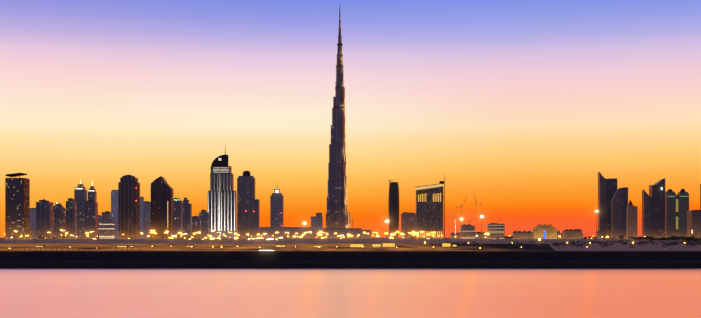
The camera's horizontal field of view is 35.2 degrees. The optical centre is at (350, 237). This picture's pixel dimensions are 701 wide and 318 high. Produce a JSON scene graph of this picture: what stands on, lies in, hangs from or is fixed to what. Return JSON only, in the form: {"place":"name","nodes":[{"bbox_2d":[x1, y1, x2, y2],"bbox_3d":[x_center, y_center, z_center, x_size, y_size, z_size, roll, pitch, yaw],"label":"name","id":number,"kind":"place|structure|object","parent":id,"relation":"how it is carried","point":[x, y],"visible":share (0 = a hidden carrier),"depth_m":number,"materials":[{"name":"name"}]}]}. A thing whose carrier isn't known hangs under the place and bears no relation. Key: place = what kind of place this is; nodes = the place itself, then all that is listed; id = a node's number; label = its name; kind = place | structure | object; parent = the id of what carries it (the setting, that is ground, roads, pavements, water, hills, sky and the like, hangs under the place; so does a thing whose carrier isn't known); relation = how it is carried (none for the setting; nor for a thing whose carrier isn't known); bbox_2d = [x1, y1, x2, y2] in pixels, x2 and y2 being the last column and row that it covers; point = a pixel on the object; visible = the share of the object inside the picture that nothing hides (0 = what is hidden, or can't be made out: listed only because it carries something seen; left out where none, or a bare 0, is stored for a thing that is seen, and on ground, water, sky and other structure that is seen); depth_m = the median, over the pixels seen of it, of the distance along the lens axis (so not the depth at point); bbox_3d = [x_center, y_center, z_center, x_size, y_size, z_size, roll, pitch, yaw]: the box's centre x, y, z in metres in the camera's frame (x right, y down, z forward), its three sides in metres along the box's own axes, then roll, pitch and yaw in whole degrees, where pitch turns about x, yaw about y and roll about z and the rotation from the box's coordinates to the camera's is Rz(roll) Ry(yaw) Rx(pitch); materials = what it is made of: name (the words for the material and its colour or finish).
{"place":"outdoors","nodes":[
{"label":"outdoors","id":0,"kind":"place"},
{"bbox_2d":[0,247,141,250],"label":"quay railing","id":1,"kind":"object","parent":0,"point":[72,247],"visible":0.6,"depth_m":325.13,"materials":[{"name":"grey metal"}]},
{"bbox_2d":[0,244,554,250],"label":"shore road","id":2,"kind":"structure","parent":0,"point":[309,247],"depth_m":443.31,"materials":[{"name":"grey asphalt"}]},
{"bbox_2d":[34,243,456,247],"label":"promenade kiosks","id":3,"kind":"object","parent":2,"relation":"on","point":[356,245],"visible":0.83,"depth_m":447.83,"materials":[{"name":"yellow metal"}]},
{"bbox_2d":[0,268,700,317],"bbox_3d":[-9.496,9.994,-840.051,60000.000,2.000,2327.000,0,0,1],"label":"water","id":4,"kind":"structure","parent":0,"point":[295,293],"depth_m":177.71,"materials":[{"name":"pink liquid"}]},
{"bbox_2d":[0,238,700,250],"bbox_3d":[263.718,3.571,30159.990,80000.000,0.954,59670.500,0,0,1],"label":"ground","id":5,"kind":"structure","parent":0,"point":[615,246],"depth_m":846.75,"materials":[{"name":"brown"}]},
{"bbox_2d":[5,173,32,239],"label":"tower","id":6,"kind":"structure","parent":5,"relation":"on","point":[17,208],"depth_m":1801.34,"materials":[{"name":"grey metal"}]},
{"bbox_2d":[30,208,35,238],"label":"tower","id":7,"kind":"structure","parent":5,"relation":"on","point":[33,219],"depth_m":3906.43,"materials":[{"name":"grey metal"}]},
{"bbox_2d":[36,199,52,238],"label":"tower","id":8,"kind":"structure","parent":5,"relation":"on","point":[44,218],"depth_m":2502.66,"materials":[{"name":"grey metal"}]},
{"bbox_2d":[53,202,62,238],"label":"tower","id":9,"kind":"structure","parent":5,"relation":"on","point":[57,219],"depth_m":2652.74,"materials":[{"name":"grey metal"}]},
{"bbox_2d":[63,207,65,238],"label":"tower","id":10,"kind":"structure","parent":5,"relation":"on","point":[64,221],"depth_m":3003.39,"materials":[{"name":"grey metal"}]},
{"bbox_2d":[66,196,76,238],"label":"tower","id":11,"kind":"structure","parent":5,"relation":"on","point":[71,216],"depth_m":2702.56,"materials":[{"name":"grey metal"}]},
{"bbox_2d":[74,184,86,238],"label":"tower","id":12,"kind":"structure","parent":5,"relation":"on","point":[80,194],"depth_m":3003.01,"materials":[{"name":"grey metal"}]},
{"bbox_2d":[84,200,97,238],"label":"tower","id":13,"kind":"structure","parent":5,"relation":"on","point":[91,218],"depth_m":2902.60,"materials":[{"name":"grey metal"}]},
{"bbox_2d":[88,186,96,201],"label":"tower","id":14,"kind":"structure","parent":5,"relation":"on","point":[92,193],"depth_m":3052.90,"materials":[{"name":"grey metal"}]},
{"bbox_2d":[98,215,101,236],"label":"building","id":15,"kind":"structure","parent":5,"relation":"on","point":[99,216],"depth_m":3703.99,"materials":[{"name":"grey metal"}]},
{"bbox_2d":[99,211,114,238],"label":"building","id":16,"kind":"structure","parent":5,"relation":"on","point":[106,226],"depth_m":2401.24,"materials":[{"name":"grey metal"}]},
{"bbox_2d":[111,190,117,238],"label":"tower","id":17,"kind":"structure","parent":5,"relation":"on","point":[114,204],"depth_m":3803.68,"materials":[{"name":"grey metal"}]},
{"bbox_2d":[118,175,139,238],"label":"tower","id":18,"kind":"structure","parent":5,"relation":"on","point":[128,206],"depth_m":2200.43,"materials":[{"name":"grey glass"}]},
{"bbox_2d":[140,197,143,238],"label":"tower","id":19,"kind":"structure","parent":5,"relation":"on","point":[141,215],"depth_m":3702.72,"materials":[{"name":"grey metal"}]},
{"bbox_2d":[143,201,150,238],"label":"tower","id":20,"kind":"structure","parent":5,"relation":"on","point":[146,218],"depth_m":3652.48,"materials":[{"name":"grey metal"}]},
{"bbox_2d":[151,176,172,238],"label":"tower","id":21,"kind":"structure","parent":5,"relation":"on","point":[161,206],"depth_m":2300.10,"materials":[{"name":"black glass"}]},
{"bbox_2d":[173,198,181,238],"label":"tower","id":22,"kind":"structure","parent":5,"relation":"on","point":[177,215],"depth_m":2800.39,"materials":[{"name":"grey metal"}]},
{"bbox_2d":[182,197,191,238],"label":"tower","id":23,"kind":"structure","parent":5,"relation":"on","point":[186,216],"depth_m":2900.35,"materials":[{"name":"grey metal"}]},
{"bbox_2d":[192,216,200,238],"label":"tower","id":24,"kind":"structure","parent":5,"relation":"on","point":[196,225],"depth_m":3000.25,"materials":[{"name":"grey metal"}]},
{"bbox_2d":[199,210,208,238],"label":"tower","id":25,"kind":"structure","parent":5,"relation":"on","point":[204,216],"depth_m":3200.28,"materials":[{"name":"grey metal"}]},
{"bbox_2d":[208,150,236,238],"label":"skyscraper","id":26,"kind":"structure","parent":5,"relation":"on","point":[222,204],"depth_m":3300.05,"materials":[{"name":"grey metal"}]},
{"bbox_2d":[237,171,259,238],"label":"tower","id":27,"kind":"structure","parent":5,"relation":"on","point":[248,213],"depth_m":2999.10,"materials":[{"name":"grey metal"}]},
{"bbox_2d":[270,189,283,238],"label":"tower","id":28,"kind":"structure","parent":5,"relation":"on","point":[276,210],"depth_m":3498.63,"materials":[{"name":"grey metal"}]},
{"bbox_2d":[260,227,310,238],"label":"building","id":29,"kind":"structure","parent":5,"relation":"on","point":[297,232],"depth_m":3898.32,"materials":[{"name":"brown metal"}]},
{"bbox_2d":[311,210,322,238],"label":"block","id":30,"kind":"structure","parent":5,"relation":"on","point":[316,223],"depth_m":3797.61,"materials":[{"name":"grey concrete"}]},
{"bbox_2d":[9,246,665,250],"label":"promenade lights","id":31,"kind":"object","parent":5,"relation":"on","point":[295,248],"visible":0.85,"depth_m":349.26,"materials":[{"name":"yellow"}]},
{"bbox_2d":[326,6,349,227],"bbox_3d":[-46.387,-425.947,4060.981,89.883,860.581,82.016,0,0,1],"label":"skyscraper","id":32,"kind":"structure","parent":5,"relation":"on","point":[337,215],"depth_m":4047.86,"materials":[{"name":"grey metal"}]},
{"bbox_2d":[323,228,370,238],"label":"building","id":33,"kind":"structure","parent":5,"relation":"on","point":[336,233],"depth_m":3946.83,"materials":[{"name":"brown concrete"}]},
{"bbox_2d":[11,230,684,243],"bbox_3d":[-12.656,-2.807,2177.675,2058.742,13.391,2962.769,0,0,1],"label":"street lamps","id":34,"kind":"object","parent":5,"relation":"on","point":[320,234],"visible":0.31,"depth_m":1602.59,"materials":[{"name":"yellow"}]},
{"bbox_2d":[0,251,700,268],"bbox_3d":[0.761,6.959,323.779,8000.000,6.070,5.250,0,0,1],"label":"shore","id":35,"kind":"structure","parent":5,"relation":"on","point":[403,259],"depth_m":323.29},
{"bbox_2d":[37,235,700,248],"bbox_3d":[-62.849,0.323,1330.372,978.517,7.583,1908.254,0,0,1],"label":"shore trees","id":36,"kind":"object","parent":5,"relation":"on","point":[693,239],"visible":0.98,"depth_m":607.62,"materials":[{"name":"black plant"}]},
{"bbox_2d":[388,180,398,238],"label":"round tower","id":37,"kind":"structure","parent":5,"relation":"on","point":[393,204],"depth_m":3700.59,"materials":[{"name":"black glass"}]},
{"bbox_2d":[401,212,415,238],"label":"block","id":38,"kind":"structure","parent":5,"relation":"on","point":[408,225],"depth_m":3894.78,"materials":[{"name":"brown concrete"}]},
{"bbox_2d":[415,173,444,238],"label":"building","id":39,"kind":"structure","parent":5,"relation":"on","point":[429,209],"depth_m":3494.25,"materials":[{"name":"grey metal"}]},
{"bbox_2d":[303,211,596,239],"bbox_3d":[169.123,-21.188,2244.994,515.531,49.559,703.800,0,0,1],"label":"street lights","id":40,"kind":"object","parent":5,"relation":"on","point":[482,216],"visible":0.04,"depth_m":1892.64,"materials":[{"name":"grey"}]},
{"bbox_2d":[450,233,459,238],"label":"building","id":41,"kind":"structure","parent":5,"relation":"on","point":[452,235],"depth_m":3093.90,"materials":[{"name":"grey metal"}]},
{"bbox_2d":[460,224,474,238],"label":"building","id":42,"kind":"structure","parent":5,"relation":"on","point":[468,231],"depth_m":2993.72,"materials":[{"name":"grey metal"}]},
{"bbox_2d":[475,232,486,238],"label":"building","id":43,"kind":"structure","parent":5,"relation":"on","point":[479,235],"depth_m":3093.31,"materials":[{"name":"grey metal"}]},
{"bbox_2d":[487,223,504,238],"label":"building","id":44,"kind":"structure","parent":5,"relation":"on","point":[497,230],"depth_m":2993.03,"materials":[{"name":"grey metal"}]},
{"bbox_2d":[512,224,581,238],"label":"building","id":45,"kind":"structure","parent":5,"relation":"on","point":[544,231],"depth_m":2595.92,"materials":[{"name":"beige concrete"}]},
{"bbox_2d":[598,172,616,237],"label":"skyscraper","id":46,"kind":"structure","parent":5,"relation":"on","point":[607,189],"depth_m":4194.03,"materials":[{"name":"grey metal"}]},
{"bbox_2d":[611,187,627,238],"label":"skyscraper","id":47,"kind":"structure","parent":5,"relation":"on","point":[619,201],"depth_m":4093.77,"materials":[{"name":"grey metal"}]},
{"bbox_2d":[626,200,636,238],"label":"skyscraper","id":48,"kind":"structure","parent":5,"relation":"on","point":[631,219],"depth_m":2241.46,"materials":[{"name":"brown metal"}]},
{"bbox_2d":[642,178,664,237],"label":"skyscraper","id":49,"kind":"structure","parent":5,"relation":"on","point":[653,213],"depth_m":4288.96,"materials":[{"name":"grey metal"}]},
{"bbox_2d":[665,188,688,237],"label":"twin crown towers","id":50,"kind":"structure","parent":5,"relation":"on","point":[676,207],"depth_m":4485.05,"materials":[{"name":"grey"}]},
{"bbox_2d":[687,210,700,237],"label":"block","id":51,"kind":"structure","parent":5,"relation":"on","point":[694,223],"depth_m":2280.23,"materials":[{"name":"brown concrete"}]},
{"bbox_2d":[0,0,700,237],"label":"sky","id":52,"kind":"structure","parent":0,"point":[521,105],"materials":[{"name":"orange"}]}
]}

